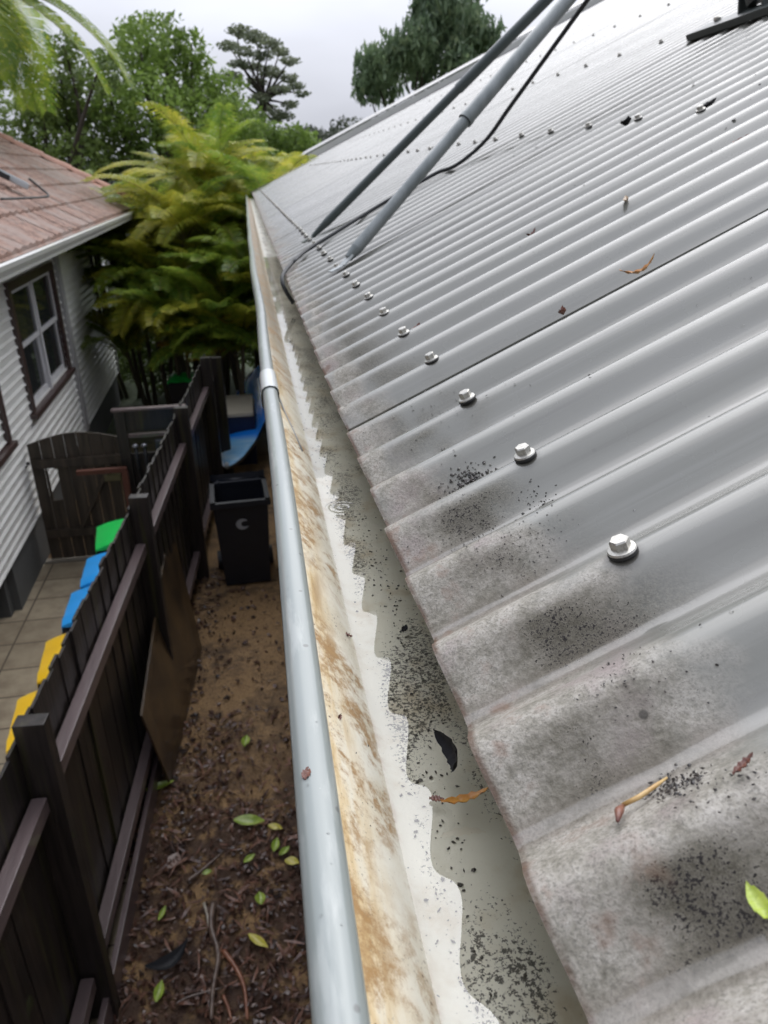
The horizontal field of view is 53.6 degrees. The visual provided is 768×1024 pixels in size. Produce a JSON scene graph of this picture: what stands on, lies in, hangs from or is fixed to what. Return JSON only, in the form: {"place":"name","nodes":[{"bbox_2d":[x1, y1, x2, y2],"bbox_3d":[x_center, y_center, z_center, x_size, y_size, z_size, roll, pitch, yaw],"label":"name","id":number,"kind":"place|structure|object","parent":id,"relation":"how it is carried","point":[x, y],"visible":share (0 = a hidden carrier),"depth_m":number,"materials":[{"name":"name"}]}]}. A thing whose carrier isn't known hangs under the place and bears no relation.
{"place":"outdoors","nodes":[
{"label":"outdoors","id":0,"kind":"place"},
{"bbox_2d":[0,561,133,1023],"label":"path","id":1,"kind":"structure","parent":0,"point":[30,629],"depth_m":6.94,"materials":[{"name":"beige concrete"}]},
{"bbox_2d":[37,633,65,688],"bbox_3d":[-1.948,1.321,5.188,0.560,0.992,0.530,-7,25,-13],"label":"wheelie bin","id":2,"kind":"object","parent":1,"relation":"on","point":[53,647],"visible":0.13,"depth_m":4.95,"materials":[{"name":"yellow plastic"}]},
{"bbox_2d":[0,132,135,617],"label":"weatherboard house","id":3,"kind":"structure","parent":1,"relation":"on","point":[56,378],"depth_m":8.56,"materials":[{"name":"white paint"}]},
{"bbox_2d":[0,388,17,467],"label":"window","id":4,"kind":"structure","parent":3,"relation":"in","point":[11,445],"depth_m":7.13,"materials":[{"name":"white paint"}]},
{"bbox_2d":[0,169,28,189],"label":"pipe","id":5,"kind":"object","parent":3,"relation":"on","point":[14,179],"visible":1,"depth_m":7.75,"materials":[{"name":"grey plastic"}]},
{"bbox_2d":[0,178,48,199],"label":"cable","id":6,"kind":"object","parent":3,"relation":"attached to","point":[35,197],"visible":1,"depth_m":7.44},
{"bbox_2d":[3,261,75,419],"bbox_3d":[-3.987,-2.076,8.852,0.133,1.405,2.260,-5,24,-9],"label":"window","id":7,"kind":"structure","parent":3,"relation":"in","point":[32,302],"depth_m":8.80,"materials":[{"name":"white paint"}]},
{"bbox_2d":[25,432,126,558],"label":"timber gate","id":8,"kind":"structure","parent":3,"relation":"attached to","point":[61,462],"depth_m":8.00,"materials":[{"name":"brown wood"}]},
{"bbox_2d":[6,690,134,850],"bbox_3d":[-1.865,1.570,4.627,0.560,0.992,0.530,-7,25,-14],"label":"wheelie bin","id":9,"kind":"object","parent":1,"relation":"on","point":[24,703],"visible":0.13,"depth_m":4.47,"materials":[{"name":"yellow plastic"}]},
{"bbox_2d":[61,586,89,633],"bbox_3d":[-2.028,1.063,5.768,0.560,0.992,0.530,-6,24,-10],"label":"wheelie bin","id":10,"kind":"object","parent":1,"relation":"on","point":[76,598],"visible":0.16,"depth_m":5.50,"materials":[{"name":"blue plastic"}]},
{"bbox_2d":[80,552,106,588],"bbox_3d":[-2.108,0.834,6.284,0.560,0.992,0.530,-6,25,-11],"label":"wheelie bin","id":11,"kind":"object","parent":1,"relation":"on","point":[90,571],"visible":0.13,"depth_m":5.99,"materials":[{"name":"blue plastic"}]},
{"bbox_2d":[76,466,131,507],"bbox_3d":[-2.815,0.096,7.839,0.485,1.155,0.060,-5,24,-8],"label":"planter frame","id":12,"kind":"object","parent":1,"relation":"on","point":[123,470],"visible":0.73,"depth_m":7.62,"materials":[{"name":"wood"}]},
{"bbox_2d":[95,519,122,554],"bbox_3d":[-2.230,0.574,6.869,0.560,0.992,0.530,-8,25,-16],"label":"wheelie bin","id":13,"kind":"object","parent":1,"relation":"on","point":[105,534],"visible":0.22,"depth_m":6.58,"materials":[{"name":"green plastic"}]},
{"bbox_2d":[110,404,185,493],"bbox_3d":[-2.335,-0.258,7.942,0.720,1.738,0.100,-5,24,-8],"label":"fence return","id":14,"kind":"object","parent":1,"relation":"on","point":[141,418],"visible":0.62,"depth_m":7.64,"materials":[{"name":"brown wood"}]},
{"bbox_2d":[132,438,162,481],"bbox_3d":[-2.340,-0.434,7.747,0.355,0.622,0.089,-5,24,-8],"label":"meter assembly","id":15,"kind":"object","parent":14,"relation":"attached to","point":[144,445],"visible":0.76,"depth_m":7.64,"materials":[{"name":"silver metal"}]},
{"bbox_2d":[103,260,155,365],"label":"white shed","id":16,"kind":"structure","parent":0,"point":[108,289],"depth_m":16.49,"materials":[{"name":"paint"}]},
{"bbox_2d":[48,234,311,1023],"bbox_3d":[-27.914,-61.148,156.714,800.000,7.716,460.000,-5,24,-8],"label":"ground","id":17,"kind":"structure","parent":0,"point":[247,690],"depth_m":5.14,"materials":[{"name":"soil"}]},
{"bbox_2d":[0,0,136,117],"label":"tall palm","id":18,"kind":"object","parent":17,"relation":"on","point":[16,47],"visible":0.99,"depth_m":10.63,"materials":[{"name":"plant"}]},
{"bbox_2d":[45,555,94,563],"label":"threshold kerb","id":19,"kind":"structure","parent":17,"relation":"on","point":[65,560],"depth_m":8.28,"materials":[{"name":"grey concrete"}]},
{"bbox_2d":[0,29,156,188],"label":"broadleaf tree","id":20,"kind":"object","parent":17,"relation":"on","point":[76,146],"visible":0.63,"depth_m":19.01,"materials":[{"name":"green plant"}]},
{"bbox_2d":[0,354,233,1023],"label":"timber fence","id":21,"kind":"object","parent":17,"relation":"on","point":[77,773],"visible":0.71,"depth_m":4.03,"materials":[{"name":"brown wood"}]},
{"bbox_2d":[81,169,154,398],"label":"cane palm","id":22,"kind":"object","parent":17,"relation":"on","point":[123,387],"visible":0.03,"depth_m":14.12,"materials":[{"name":"green plant"}]},
{"bbox_2d":[80,282,172,405],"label":"cane palm","id":23,"kind":"object","parent":17,"relation":"on","point":[124,345],"visible":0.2,"depth_m":11.96,"materials":[{"name":"green plant"}]},
{"bbox_2d":[109,297,145,386],"bbox_3d":[-5.549,-3.212,14.800,2.030,1.841,1.838,-5,24,-8],"label":"shrub","id":24,"kind":"object","parent":17,"relation":"on","point":[120,362],"visible":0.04,"depth_m":14.97,"materials":[{"name":"green plant"}]},
{"bbox_2d":[81,220,181,405],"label":"cane palm","id":25,"kind":"object","parent":17,"relation":"on","point":[139,355],"visible":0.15,"depth_m":12.23,"materials":[{"name":"green plant"}]},
{"bbox_2d":[67,233,237,404],"bbox_3d":[-3.465,-2.802,12.077,3.186,3.062,2.792,19,31,37],"label":"cane palm","id":26,"kind":"object","parent":17,"relation":"on","point":[135,261],"visible":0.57,"depth_m":11.04,"materials":[{"name":"green plant"}]},
{"bbox_2d":[117,329,192,396],"bbox_3d":[-4.094,-2.865,14.092,1.296,1.702,1.599,3,24,8],"label":"shrub","id":27,"kind":"object","parent":17,"relation":"on","point":[157,375],"visible":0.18,"depth_m":13.90,"materials":[{"name":"green plant"}]},
{"bbox_2d":[90,255,226,382],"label":"cane palm","id":28,"kind":"object","parent":17,"relation":"on","point":[154,299],"visible":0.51,"depth_m":10.79,"materials":[{"name":"green plant"}]},
{"bbox_2d":[89,181,238,371],"bbox_3d":[-3.469,-3.752,12.961,3.366,4.072,3.381,-5,24,-8],"label":"cane palm","id":29,"kind":"object","parent":17,"relation":"on","point":[140,215],"visible":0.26,"depth_m":11.68,"materials":[{"name":"green plant"}]},
{"bbox_2d":[79,151,260,394],"bbox_3d":[-2.749,-3.500,12.212,3.524,4.198,3.411,-5,24,-8],"label":"cane palm","id":30,"kind":"object","parent":17,"relation":"on","point":[175,216],"visible":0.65,"depth_m":11.34,"materials":[{"name":"green plant"}]},
{"bbox_2d":[140,542,201,783],"bbox_3d":[-1.617,1.012,5.931,0.214,1.016,2.480,-5,24,-8],"label":"plywood board","id":31,"kind":"object","parent":17,"relation":"on","point":[168,690],"visible":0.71,"depth_m":5.67,"materials":[{"name":"brown wood"}]},
{"bbox_2d":[79,9,274,193],"bbox_3d":[-5.554,-9.557,21.564,5.015,8.117,4.678,-5,24,-8],"label":"broadleaf tree","id":32,"kind":"object","parent":17,"relation":"on","point":[185,97],"visible":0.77,"depth_m":20.02,"materials":[{"name":"green plant"}]},
{"bbox_2d":[166,372,194,404],"bbox_3d":[-3.061,-1.695,11.954,0.530,0.992,0.648,-4,24,-6],"label":"wheelie bin","id":33,"kind":"object","parent":17,"relation":"on","point":[177,389],"visible":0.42,"depth_m":11.57,"materials":[{"name":"green plastic"}]},
{"bbox_2d":[108,250,257,382],"bbox_3d":[-2.710,-2.389,11.402,2.735,2.837,2.415,-5,24,-8],"label":"cane palm","id":34,"kind":"object","parent":17,"relation":"on","point":[209,305],"visible":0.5,"depth_m":10.83,"materials":[{"name":"green plant"}]},
{"bbox_2d":[115,157,251,355],"bbox_3d":[-3.318,-4.328,14.157,3.201,4.136,3.018,-15,28,-28],"label":"cane palm","id":35,"kind":"object","parent":17,"relation":"on","point":[162,182],"visible":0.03,"depth_m":13.12,"materials":[{"name":"green plant"}]},
{"bbox_2d":[132,238,255,389],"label":"cane palm","id":36,"kind":"object","parent":17,"relation":"on","point":[211,270],"visible":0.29,"depth_m":11.10,"materials":[{"name":"green plant"}]},
{"bbox_2d":[91,101,300,380],"bbox_3d":[-2.561,-4.154,12.893,3.959,4.826,3.338,-5,24,-8],"label":"cane palm","id":37,"kind":"object","parent":17,"relation":"on","point":[195,155],"visible":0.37,"depth_m":11.75,"materials":[{"name":"green plant"}]},
{"bbox_2d":[153,289,257,394],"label":"cane palm","id":38,"kind":"object","parent":17,"relation":"on","point":[248,321],"visible":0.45,"depth_m":10.81,"materials":[{"name":"green plant"}]},
{"bbox_2d":[110,567,310,1023],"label":"leaf litter","id":39,"kind":"object","parent":17,"relation":"on","point":[228,966],"visible":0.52,"depth_m":4.44,"materials":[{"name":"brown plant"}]},
{"bbox_2d":[153,980,163,1001],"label":"leaf","id":40,"kind":"object","parent":39,"relation":"on","point":[159,988],"visible":1,"depth_m":3.88,"materials":[{"name":"green plant"}]},
{"bbox_2d":[146,780,173,790],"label":"leaf","id":41,"kind":"object","parent":39,"relation":"on","point":[161,784],"visible":0.65,"depth_m":5.20,"materials":[{"name":"green plant"}]},
{"bbox_2d":[158,905,165,919],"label":"leaf","id":42,"kind":"object","parent":39,"relation":"on","point":[161,913],"visible":1,"depth_m":4.29,"materials":[{"name":"green plant"}]},
{"bbox_2d":[145,938,187,969],"bbox_3d":[-1.127,2.361,4.005,0.240,0.049,0.086,-22,44,-33],"label":"leaf","id":43,"kind":"object","parent":39,"relation":"on","point":[170,959],"visible":1,"depth_m":4.01,"materials":[{"name":"black plant"}]},
{"bbox_2d":[166,852,180,867],"bbox_3d":[-1.284,2.122,4.626,0.094,0.006,0.097,-15,27,-28],"label":"bark chip","id":44,"kind":"object","parent":39,"relation":"on","point":[172,856],"visible":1,"depth_m":4.63,"materials":[{"name":"wood"}]},
{"bbox_2d":[175,987,222,1004],"bbox_3d":[-0.940,2.456,3.867,0.243,0.017,0.025,-9,25,-18],"label":"stick","id":45,"kind":"object","parent":39,"relation":"on","point":[189,996],"visible":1,"depth_m":3.86,"materials":[{"name":"wood"}]},
{"bbox_2d":[186,853,221,882],"bbox_3d":[-1.076,2.138,4.568,0.027,0.025,0.258,18,31,37],"label":"stick","id":46,"kind":"object","parent":39,"relation":"on","point":[194,876],"visible":1,"depth_m":4.54,"materials":[{"name":"wood"}]},
{"bbox_2d":[202,902,207,925],"bbox_3d":[-0.997,2.264,4.274,0.020,0.020,0.164,-11,26,-20],"label":"stick","id":47,"kind":"object","parent":39,"relation":"on","point":[205,908],"visible":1,"depth_m":4.29,"materials":[{"name":"wood"}]},
{"bbox_2d":[221,994,231,1020],"bbox_3d":[-0.783,2.478,3.802,0.019,0.020,0.136,-14,27,-26],"label":"stick","id":48,"kind":"object","parent":39,"relation":"on","point":[226,1004],"visible":1,"depth_m":3.81,"materials":[{"name":"brown wood"}]},
{"bbox_2d":[221,949,248,1020],"bbox_3d":[-0.751,2.421,3.917,0.060,0.030,0.411,-13,27,-25],"label":"stick","id":49,"kind":"object","parent":39,"relation":"on","point":[228,957],"visible":1,"depth_m":3.94,"materials":[{"name":"brown wood"}]},
{"bbox_2d":[233,814,264,824],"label":"leaf","id":50,"kind":"object","parent":39,"relation":"on","point":[248,819],"visible":1,"depth_m":4.89,"materials":[{"name":"green plant"}]},
{"bbox_2d":[243,854,254,862],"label":"leaf","id":51,"kind":"object","parent":39,"relation":"on","point":[248,858],"visible":1,"depth_m":4.61,"materials":[{"name":"green plant"}]},
{"bbox_2d":[248,933,267,946],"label":"leaf","id":52,"kind":"object","parent":39,"relation":"on","point":[256,939],"visible":1,"depth_m":4.11,"materials":[{"name":"yellow plant"}]},
{"bbox_2d":[271,837,279,850],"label":"leaf","id":53,"kind":"object","parent":39,"relation":"on","point":[275,844],"visible":1,"depth_m":4.71,"materials":[{"name":"green plant"}]},
{"bbox_2d":[279,846,288,854],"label":"leaf","id":54,"kind":"object","parent":39,"relation":"on","point":[283,850],"visible":1,"depth_m":4.66,"materials":[{"name":"green plant"}]},
{"bbox_2d":[112,705,309,1023],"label":"bark strips","id":55,"kind":"object","parent":17,"relation":"on","point":[282,953],"visible":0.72,"depth_m":4.37,"materials":[{"name":"brown wood"}]},
{"bbox_2d":[202,869,211,874],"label":"leaf","id":56,"kind":"object","parent":55,"relation":"on","point":[206,871],"visible":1,"depth_m":4.53,"materials":[{"name":"green plant"}]},
{"bbox_2d":[241,735,249,745],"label":"leaf","id":57,"kind":"object","parent":55,"relation":"on","point":[245,739],"visible":1,"depth_m":5.59,"materials":[{"name":"green plant"}]},
{"bbox_2d":[255,891,264,903],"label":"leaf","id":58,"kind":"object","parent":55,"relation":"on","point":[259,897],"visible":1,"depth_m":4.35,"materials":[{"name":"green plant"}]},
{"bbox_2d":[208,900,220,1020],"bbox_3d":[-0.902,2.363,4.047,0.067,0.040,0.666,-6,25,-11],"label":"stick","id":59,"kind":"object","parent":17,"relation":"on","point":[211,928],"visible":1,"depth_m":4.05,"materials":[{"name":"brown wood"}]},
{"bbox_2d":[191,287,253,371],"bbox_3d":[-3.308,-4.147,15.312,2.607,3.197,1.859,-16,28,-30],"label":"shrub","id":60,"kind":"object","parent":17,"relation":"on","point":[252,355],"visible":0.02,"depth_m":15.64,"materials":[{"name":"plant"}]},
{"bbox_2d":[188,234,256,351],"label":"cane palm","id":61,"kind":"object","parent":17,"relation":"on","point":[235,274],"visible":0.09,"depth_m":10.72,"materials":[{"name":"green plant"}]},
{"bbox_2d":[161,150,316,365],"bbox_3d":[-1.865,-3.654,12.553,3.130,4.174,2.956,4,25,12],"label":"cane palm","id":62,"kind":"object","parent":17,"relation":"on","point":[257,173],"visible":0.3,"depth_m":11.22,"materials":[{"name":"green plant"}]},
{"bbox_2d":[209,469,273,585],"bbox_3d":[-1.454,0.165,7.818,0.578,1.035,0.767,-6,25,-11],"label":"wheelie bin","id":63,"kind":"object","parent":17,"relation":"on","point":[240,502],"visible":1,"depth_m":7.59,"materials":[{"name":"black plastic"}]},
{"bbox_2d":[226,394,256,464],"bbox_3d":[-2.129,-1.207,11.197,0.498,0.805,1.000,-5,24,-8],"label":"storage tub","id":64,"kind":"object","parent":17,"relation":"on","point":[241,412],"visible":0.51,"depth_m":10.78,"materials":[{"name":"blue plastic"}]},
{"bbox_2d":[221,366,265,468],"bbox_3d":[-2.041,-1.387,11.279,0.689,0.362,3.641,-8,31,3],"label":"slide","id":65,"kind":"object","parent":17,"relation":"on","point":[243,443],"visible":0.59,"depth_m":10.68,"materials":[{"name":"blue plastic"}]},
{"bbox_2d":[239,343,253,368],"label":"shrub","id":66,"kind":"object","parent":17,"relation":"on","point":[252,360],"visible":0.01,"depth_m":15.36,"materials":[{"name":"green plant"}]},
{"bbox_2d":[216,23,311,143],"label":"gum tree","id":67,"kind":"object","parent":17,"relation":"on","point":[261,95],"visible":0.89,"depth_m":36.15,"materials":[{"name":"plant"}]},
{"bbox_2d":[235,145,303,199],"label":"cane palm","id":68,"kind":"object","parent":17,"relation":"on","point":[282,153],"visible":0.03,"depth_m":12.96,"materials":[{"name":"green plant"}]},
{"bbox_2d":[268,823,282,829],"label":"leaf","id":69,"kind":"object","parent":17,"relation":"on","point":[275,826],"visible":1,"depth_m":4.84,"materials":[{"name":"yellow plant"}]},
{"bbox_2d":[230,116,324,172],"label":"broadleaf tree","id":70,"kind":"object","parent":17,"relation":"on","point":[287,145],"visible":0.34,"depth_m":23.51,"materials":[{"name":"green plant"}]},
{"bbox_2d":[285,856,299,864],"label":"leaf","id":71,"kind":"object","parent":17,"relation":"on","point":[291,860],"visible":1,"depth_m":4.59,"materials":[{"name":"plant"}]},
{"bbox_2d":[350,0,507,116],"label":"weeping sheoak","id":72,"kind":"object","parent":17,"relation":"on","point":[423,50],"visible":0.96,"depth_m":22.41,"materials":[{"name":"green plant"}]},
{"bbox_2d":[246,0,767,1023],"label":"metal roofed house","id":73,"kind":"structure","parent":17,"relation":"on","point":[642,912],"depth_m":0.51,"materials":[{"name":"grey metal"}]},
{"bbox_2d":[264,256,290,292],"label":"water","id":74,"kind":"structure","parent":73,"relation":"on","point":[274,268],"depth_m":2.62,"materials":[{"name":"white liquid"}]},
{"bbox_2d":[401,624,407,631],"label":"leaf","id":75,"kind":"object","parent":74,"relation":"on","point":[404,628],"visible":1,"depth_m":0.57,"materials":[{"name":"black plant"}]},
{"bbox_2d":[429,795,443,801],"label":"leaf","id":76,"kind":"object","parent":74,"relation":"on","point":[435,798],"visible":1,"depth_m":0.41,"materials":[{"name":"brown plant"}]},
{"bbox_2d":[433,729,457,771],"bbox_3d":[0.035,0.130,0.413,0.010,0.010,0.033,19,17,-21],"label":"leaf","id":77,"kind":"object","parent":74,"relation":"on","point":[447,745],"visible":1,"depth_m":0.42,"materials":[{"name":"black plant"}]},
{"bbox_2d":[440,787,487,803],"bbox_3d":[0.042,0.149,0.399,0.026,0.006,0.005,-12,25,-8],"label":"leaf","id":78,"kind":"object","parent":74,"relation":"on","point":[462,798],"visible":1,"depth_m":0.40,"materials":[{"name":"orange plant"}]},
{"bbox_2d":[301,767,310,779],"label":"leaf","id":79,"kind":"object","parent":73,"relation":"on","point":[305,774],"visible":1,"depth_m":0.35,"materials":[{"name":"pink plant"}]},
{"bbox_2d":[274,336,538,1013],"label":"gutter dirt","id":80,"kind":"structure","parent":73,"relation":"in","point":[459,884],"depth_m":0.45,"materials":[{"name":"black soil"}]},
{"bbox_2d":[301,0,553,242],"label":"roof stay","id":81,"kind":"object","parent":73,"relation":"on","point":[534,11],"visible":0.99,"depth_m":2.14,"materials":[{"name":"grey metal"}]},
{"bbox_2d":[280,0,589,303],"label":"cable","id":82,"kind":"object","parent":73,"relation":"attached to","point":[488,136],"visible":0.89,"depth_m":2.00,"materials":[{"name":"black rubber"}]},
{"bbox_2d":[328,0,575,272],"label":"roof stay","id":83,"kind":"object","parent":73,"relation":"attached to","point":[509,68],"visible":1,"depth_m":1.65,"materials":[{"name":"metal"}]},
{"bbox_2d":[262,277,763,925],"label":"rain drops","id":84,"kind":"object","parent":73,"relation":"on","point":[514,415],"visible":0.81,"depth_m":0.37,"materials":[{"name":"white"}]},
{"bbox_2d":[348,74,766,835],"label":"roof dirt","id":85,"kind":"structure","parent":73,"relation":"on","point":[674,780],"depth_m":0.30,"materials":[{"name":"black soil"}]},
{"bbox_2d":[558,305,565,314],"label":"leaf","id":86,"kind":"object","parent":73,"relation":"on","point":[562,310],"visible":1,"depth_m":0.76,"materials":[{"name":"brown plant"}]},
{"bbox_2d":[620,115,631,125],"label":"leaf","id":87,"kind":"object","parent":73,"relation":"on","point":[626,121],"visible":0.94,"depth_m":1.51,"materials":[{"name":"black plant"}]},
{"bbox_2d":[619,255,653,273],"bbox_3d":[0.254,-0.244,0.756,0.036,0.012,0.007,-24,26,10],"label":"leaf","id":88,"kind":"object","parent":73,"relation":"on","point":[637,271],"visible":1,"depth_m":0.76,"materials":[{"name":"brown plant"}]},
{"bbox_2d":[614,777,667,822],"bbox_3d":[0.096,0.109,0.290,0.035,0.008,0.007,-21,31,-37],"label":"leaf stalk","id":89,"kind":"object","parent":73,"relation":"on","point":[619,810],"visible":1,"depth_m":0.29,"materials":[{"name":"plant"}]},
{"bbox_2d":[703,97,716,107],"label":"leaf","id":90,"kind":"object","parent":73,"relation":"on","point":[709,103],"visible":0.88,"depth_m":1.28,"materials":[{"name":"black plant"}]},
{"bbox_2d":[686,0,767,41],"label":"mast bracket","id":91,"kind":"object","parent":73,"relation":"attached to","point":[748,10],"visible":1,"depth_m":1.97,"materials":[{"name":"metal"}]},
{"bbox_2d":[731,752,752,774],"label":"leaf","id":92,"kind":"object","parent":73,"relation":"on","point":[744,762],"visible":1,"depth_m":0.27,"materials":[{"name":"plant"}]},
{"bbox_2d":[745,881,767,918],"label":"leaf","id":93,"kind":"object","parent":73,"relation":"on","point":[757,899],"visible":1,"depth_m":0.24,"materials":[{"name":"green plant"}]},
{"bbox_2d":[0,0,580,162],"label":"sky","id":94,"kind":"structure","parent":0,"point":[325,34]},
{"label":"hill","id":95,"kind":"structure","parent":0,"visible":0},
{"bbox_2d":[83,114,370,191],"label":"hill woodland","id":96,"kind":"object","parent":95,"relation":"on","point":[331,132],"depth_m":156.71,"materials":[{"name":"green plant"}]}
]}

